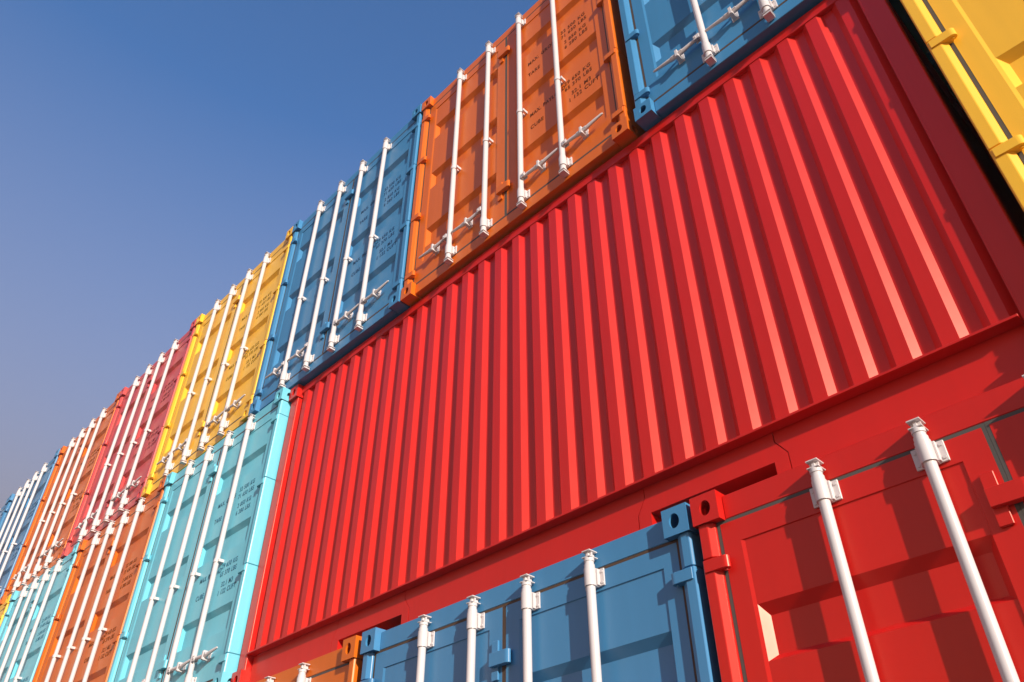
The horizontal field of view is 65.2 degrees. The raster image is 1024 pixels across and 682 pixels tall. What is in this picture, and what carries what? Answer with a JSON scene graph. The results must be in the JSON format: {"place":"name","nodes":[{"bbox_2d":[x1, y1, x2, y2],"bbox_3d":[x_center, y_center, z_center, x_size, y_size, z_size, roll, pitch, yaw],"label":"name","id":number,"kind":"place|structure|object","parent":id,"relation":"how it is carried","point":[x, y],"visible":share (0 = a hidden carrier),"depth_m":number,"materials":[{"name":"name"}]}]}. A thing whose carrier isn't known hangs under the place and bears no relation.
{"place":"outdoors","nodes":[
{"label":"outdoors","id":0,"kind":"place"},
{"bbox_2d":[0,0,537,508],"label":"sky","id":1,"kind":"structure","parent":0,"point":[154,153],"materials":[{"name":"blue"}]},
{"bbox_2d":[257,635,363,681],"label":"shipping container","id":2,"kind":"object","parent":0,"point":[344,663],"visible":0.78,"depth_m":5.12,"materials":[{"name":"orange metal"}]},
{"bbox_2d":[265,662,348,681],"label":"door","id":3,"kind":"structure","parent":2,"relation":"in","point":[339,673],"depth_m":5.13,"materials":[{"name":"orange paint"}]},
{"bbox_2d":[360,502,721,681],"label":"shipping container","id":4,"kind":"object","parent":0,"point":[633,607],"visible":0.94,"depth_m":3.81,"materials":[{"name":"blue metal"}]},
{"bbox_2d":[361,595,510,681],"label":"door","id":5,"kind":"structure","parent":4,"relation":"in","point":[471,648],"depth_m":4.36,"materials":[{"name":"blue paint"}]},
{"bbox_2d":[504,539,697,681],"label":"door","id":6,"kind":"structure","parent":4,"relation":"in","point":[627,619],"depth_m":3.69,"materials":[{"name":"blue paint"}]},
{"bbox_2d":[231,0,1023,681],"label":"shipping container","id":7,"kind":"object","parent":4,"relation":"on","point":[797,242],"visible":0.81,"depth_m":4.49,"materials":[{"name":"red metal"}]},
{"bbox_2d":[248,104,422,414],"bbox_3d":[0.343,0.435,9.896,6.081,2.757,2.438,31,-48,-33],"label":"shipping container","id":8,"kind":"object","parent":7,"relation":"on","point":[341,287],"visible":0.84,"depth_m":8.08,"materials":[{"name":"blue metal"}]},
{"bbox_2d":[254,180,353,401],"bbox_3d":[-2.179,-0.603,8.573,0.127,2.665,1.263,31,-48,-33],"label":"door","id":9,"kind":"structure","parent":8,"relation":"in","point":[299,337],"depth_m":8.47,"materials":[{"name":"blue paint"}]},
{"bbox_2d":[322,120,417,354],"bbox_3d":[-1.361,-1.121,7.922,0.127,2.665,1.199,31,-48,-33],"label":"door","id":10,"kind":"structure","parent":8,"relation":"in","point":[368,268],"depth_m":7.84,"materials":[{"name":"blue paint"}]},
{"bbox_2d":[400,0,645,306],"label":"shipping container","id":11,"kind":"object","parent":7,"relation":"on","point":[528,114],"visible":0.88,"depth_m":6.62,"materials":[{"name":"orange metal"}]},
{"bbox_2d":[404,38,509,284],"bbox_3d":[-0.453,-1.687,7.213,0.127,2.665,1.263,31,-48,-33],"label":"door","id":12,"kind":"structure","parent":11,"relation":"in","point":[465,184],"depth_m":7.09,"materials":[{"name":"orange paint"}]},
{"bbox_2d":[506,0,623,215],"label":"door","id":13,"kind":"structure","parent":11,"relation":"in","point":[561,102],"depth_m":6.40,"materials":[{"name":"orange paint"}]},
{"bbox_2d":[618,0,968,131],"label":"shipping container","id":14,"kind":"object","parent":7,"relation":"on","point":[680,53],"visible":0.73,"depth_m":5.26,"materials":[{"name":"blue metal"}]},
{"bbox_2d":[625,0,787,101],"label":"door","id":15,"kind":"structure","parent":14,"relation":"in","point":[674,38],"depth_m":5.37,"materials":[{"name":"blue paint"}]},
{"bbox_2d":[689,375,1023,681],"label":"shipping container","id":16,"kind":"object","parent":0,"point":[896,554],"visible":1,"depth_m":2.91,"materials":[{"name":"red metal"}]},
{"bbox_2d":[703,417,1023,681],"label":"door","id":17,"kind":"structure","parent":16,"relation":"in","point":[908,566],"depth_m":2.88,"materials":[{"name":"red paint"}]},
{"bbox_2d":[984,375,1023,513],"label":"door","id":18,"kind":"structure","parent":16,"relation":"in","point":[1006,432],"depth_m":2.76,"materials":[{"name":"red paint"}]},
{"bbox_3d":[-1.403,5.865,7.862,6.081,2.757,2.438,31,-48,-33],"label":"shipping container","id":19,"kind":"object","parent":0,"visible":0},
{"bbox_2d":[107,387,291,681],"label":"shipping container","id":20,"kind":"object","parent":19,"relation":"on","point":[186,619],"visible":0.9,"depth_m":7.40,"materials":[{"name":"metal"}]},
{"bbox_2d":[114,445,221,681],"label":"door","id":21,"kind":"structure","parent":20,"relation":"in","point":[145,652],"depth_m":7.84,"materials":[{"name":"paint"}]},
{"bbox_2d":[141,227,292,497],"bbox_3d":[-1.373,1.525,11.265,6.081,2.757,2.438,31,-48,-33],"label":"shipping container","id":22,"kind":"object","parent":20,"relation":"on","point":[213,398],"visible":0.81,"depth_m":9.53,"materials":[{"name":"yellow metal"}]},
{"bbox_2d":[147,284,242,483],"bbox_3d":[-3.895,0.488,9.942,0.127,2.665,1.263,31,-48,-33],"label":"door","id":23,"kind":"structure","parent":22,"relation":"in","point":[187,423],"depth_m":9.84,"materials":[{"name":"yellow paint"}]},
{"bbox_2d":[197,241,288,450],"bbox_3d":[-3.077,-0.031,9.291,0.127,2.665,1.199,31,-48,-33],"label":"door","id":24,"kind":"structure","parent":22,"relation":"in","point":[231,395],"depth_m":9.23,"materials":[{"name":"yellow paint"}]},
{"bbox_2d":[161,406,277,681],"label":"door","id":25,"kind":"structure","parent":20,"relation":"in","point":[200,637],"depth_m":7.12,"materials":[{"name":"paint"}]},
{"bbox_3d":[-3.121,6.963,9.239,6.081,2.757,2.438,31,-48,-33],"label":"shipping container","id":26,"kind":"object","parent":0,"visible":0},
{"bbox_2d":[32,477,165,681],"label":"shipping container","id":27,"kind":"object","parent":26,"relation":"on","point":[82,640],"visible":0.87,"depth_m":9.04,"materials":[{"name":"orange metal"}]},
{"bbox_2d":[37,520,119,681],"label":"door","id":28,"kind":"structure","parent":27,"relation":"in","point":[58,664],"depth_m":9.40,"materials":[{"name":"orange paint"}]},
{"bbox_2d":[68,494,159,681],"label":"door","id":29,"kind":"structure","parent":27,"relation":"in","point":[92,660],"depth_m":8.70,"materials":[{"name":"orange paint"}]},
{"bbox_2d":[60,318,196,558],"bbox_3d":[-3.097,2.617,12.634,6.081,2.757,2.438,31,-48,-33],"label":"shipping container","id":30,"kind":"object","parent":27,"relation":"on","point":[120,473],"visible":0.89,"depth_m":10.91,"materials":[{"name":"metal"}]},
{"bbox_2d":[67,364,155,546],"bbox_3d":[-5.618,1.579,11.311,0.127,2.665,1.263,31,-48,-33],"label":"door","id":31,"kind":"structure","parent":30,"relation":"in","point":[97,503],"depth_m":11.22,"materials":[{"name":"paint"}]},
{"bbox_2d":[103,332,191,522],"bbox_3d":[-4.801,1.061,10.660,0.127,2.665,1.198,31,-48,-33],"label":"door","id":32,"kind":"structure","parent":30,"relation":"in","point":[133,472],"depth_m":10.62,"materials":[{"name":"paint"}]},
{"bbox_3d":[-4.849,8.054,10.608,6.081,2.757,2.438,31,-48,-33],"label":"shipping container","id":33,"kind":"object","parent":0,"visible":0},
{"bbox_2d":[0,542,78,681],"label":"shipping container","id":34,"kind":"object","parent":33,"relation":"on","point":[28,618],"visible":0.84,"depth_m":10.47,"materials":[{"name":"metal"}]},
{"bbox_2d":[0,576,40,681],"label":"door","id":35,"kind":"structure","parent":34,"relation":"in","point":[12,631],"depth_m":10.95,"materials":[{"name":"paint"}]},
{"bbox_2d":[4,557,72,681],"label":"door","id":36,"kind":"structure","parent":34,"relation":"in","point":[23,661],"depth_m":10.27,"materials":[{"name":"paint"}]},
{"bbox_2d":[0,391,120,605],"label":"shipping container","id":37,"kind":"object","parent":34,"relation":"on","point":[47,537],"visible":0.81,"depth_m":12.31,"materials":[{"name":"orange metal"}]},
{"bbox_2d":[4,428,86,595],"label":"door","id":38,"kind":"structure","parent":37,"relation":"in","point":[40,531],"depth_m":12.61,"materials":[{"name":"orange paint"}]},
{"bbox_2d":[31,404,115,577],"bbox_3d":[-6.527,2.158,12.037,0.127,2.665,1.199,31,-48,-33],"label":"door","id":39,"kind":"structure","parent":37,"relation":"in","point":[55,541],"depth_m":12.01,"materials":[{"name":"orange paint"}]},
{"bbox_3d":[-6.576,9.146,11.978,6.081,2.757,2.438,31,-48,-33],"label":"shipping container","id":40,"kind":"object","parent":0,"visible":0},
{"bbox_2d":[0,594,10,625],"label":"shipping container","id":41,"kind":"object","parent":40,"relation":"on","point":[4,607],"visible":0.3,"depth_m":11.77,"materials":[{"name":"yellow metal"}]},
{"bbox_2d":[0,449,59,597],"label":"shipping container","id":42,"kind":"object","parent":41,"relation":"on","point":[18,515],"visible":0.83,"depth_m":13.80,"materials":[{"name":"blue metal"}]},
{"bbox_2d":[0,479,30,555],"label":"door","id":43,"kind":"structure","parent":42,"relation":"in","point":[11,515],"depth_m":14.45,"materials":[{"name":"blue paint"}]},
{"bbox_2d":[0,462,53,593],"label":"door","id":44,"kind":"structure","parent":42,"relation":"in","point":[13,543],"depth_m":13.59,"materials":[{"name":"blue paint"}]},
{"bbox_3d":[5.539,1.466,2.342,6.081,2.757,2.438,31,-48,-33],"label":"shipping container","id":45,"kind":"object","parent":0,"visible":0},
{"bbox_2d":[900,0,1023,210],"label":"shipping container","id":46,"kind":"object","parent":45,"relation":"on","point":[976,48],"visible":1,"depth_m":3.54,"materials":[{"name":"yellow metal"}]},
{"bbox_2d":[922,0,1023,163],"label":"door","id":47,"kind":"structure","parent":46,"relation":"in","point":[986,36],"depth_m":3.56,"materials":[{"name":"yellow paint"}]},
{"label":"shipping container","id":48,"kind":"object","parent":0,"visible":0},
{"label":"shipping container","id":49,"kind":"object","parent":48,"relation":"on","visible":0},
{"bbox_2d":[0,498,8,519],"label":"shipping container","id":50,"kind":"object","parent":49,"relation":"on","point":[3,508],"visible":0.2,"depth_m":15.34,"materials":[{"name":"blue metal"}]}
]}

